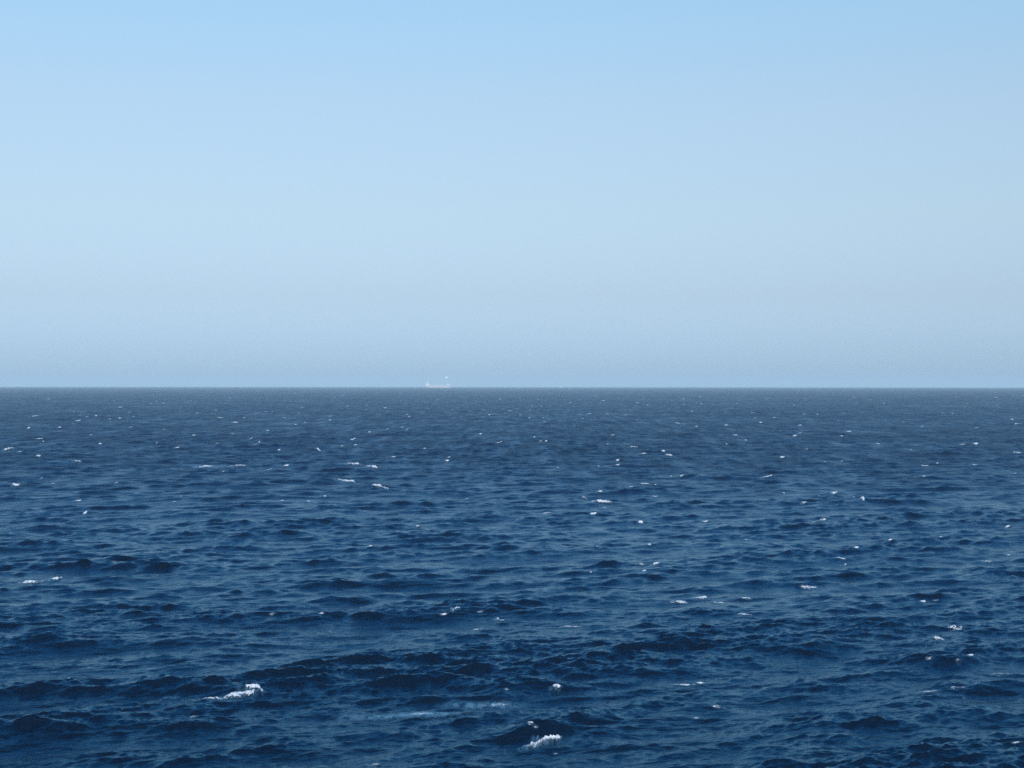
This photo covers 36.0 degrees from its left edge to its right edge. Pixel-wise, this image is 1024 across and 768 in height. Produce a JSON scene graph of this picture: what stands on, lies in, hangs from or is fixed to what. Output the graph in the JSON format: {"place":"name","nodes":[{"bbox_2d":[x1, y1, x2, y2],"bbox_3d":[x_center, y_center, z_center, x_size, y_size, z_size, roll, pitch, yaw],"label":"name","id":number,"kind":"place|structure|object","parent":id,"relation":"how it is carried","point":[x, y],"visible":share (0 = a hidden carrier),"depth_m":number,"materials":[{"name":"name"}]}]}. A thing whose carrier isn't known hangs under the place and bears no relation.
{"place":"outdoors","nodes":[
{"label":"outdoors","id":0,"kind":"place"},
{"bbox_2d":[0,387,1023,767],"bbox_3d":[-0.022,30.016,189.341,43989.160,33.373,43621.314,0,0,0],"label":"sea","id":1,"kind":"structure","parent":0,"point":[144,625],"depth_m":113.94,"materials":[{"name":"liquid"}]},
{"bbox_2d":[23,577,61,582],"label":"whitecap","id":2,"kind":"object","parent":1,"relation":"on","point":[56,578],"visible":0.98,"depth_m":111.45,"materials":[{"name":"liquid"}]},
{"bbox_2d":[206,684,261,698],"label":"whitecap","id":3,"kind":"object","parent":1,"relation":"on","point":[236,693],"visible":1,"depth_m":70.08,"materials":[{"name":"liquid"}]},
{"bbox_2d":[340,479,387,488],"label":"whitecap","id":4,"kind":"object","parent":1,"relation":"on","point":[372,484],"visible":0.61,"depth_m":211.66,"materials":[{"name":"liquid"}]},
{"bbox_2d":[348,462,380,467],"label":"whitecap","id":5,"kind":"object","parent":1,"relation":"on","point":[373,466],"visible":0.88,"depth_m":264.16,"materials":[{"name":"liquid"}]},
{"bbox_2d":[426,377,450,387],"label":"cargo ship","id":6,"kind":"object","parent":1,"relation":"on","point":[436,386],"visible":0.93,"depth_m":7492.00,"materials":[{"name":"white paint"}]},
{"bbox_2d":[528,734,560,745],"bbox_3d":[1.099,14.074,61.715,1.464,0.302,2.978,0,0,25],"label":"whitecap","id":7,"kind":"object","parent":1,"relation":"on","point":[549,737],"visible":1,"depth_m":62.38,"materials":[{"name":"liquid"}]},
{"bbox_2d":[582,490,609,502],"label":"whitecap","id":8,"kind":"object","parent":1,"relation":"on","point":[600,500],"visible":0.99,"depth_m":184.97,"materials":[{"name":"liquid"}]},
{"bbox_2d":[672,596,723,602],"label":"whitecap","id":9,"kind":"object","parent":1,"relation":"on","point":[678,601],"visible":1,"depth_m":102.44,"materials":[{"name":"liquid"}]},
{"bbox_2d":[0,0,1023,387],"label":"sky","id":10,"kind":"structure","parent":0,"point":[194,193],"materials":[{"name":"blue"}]}
]}

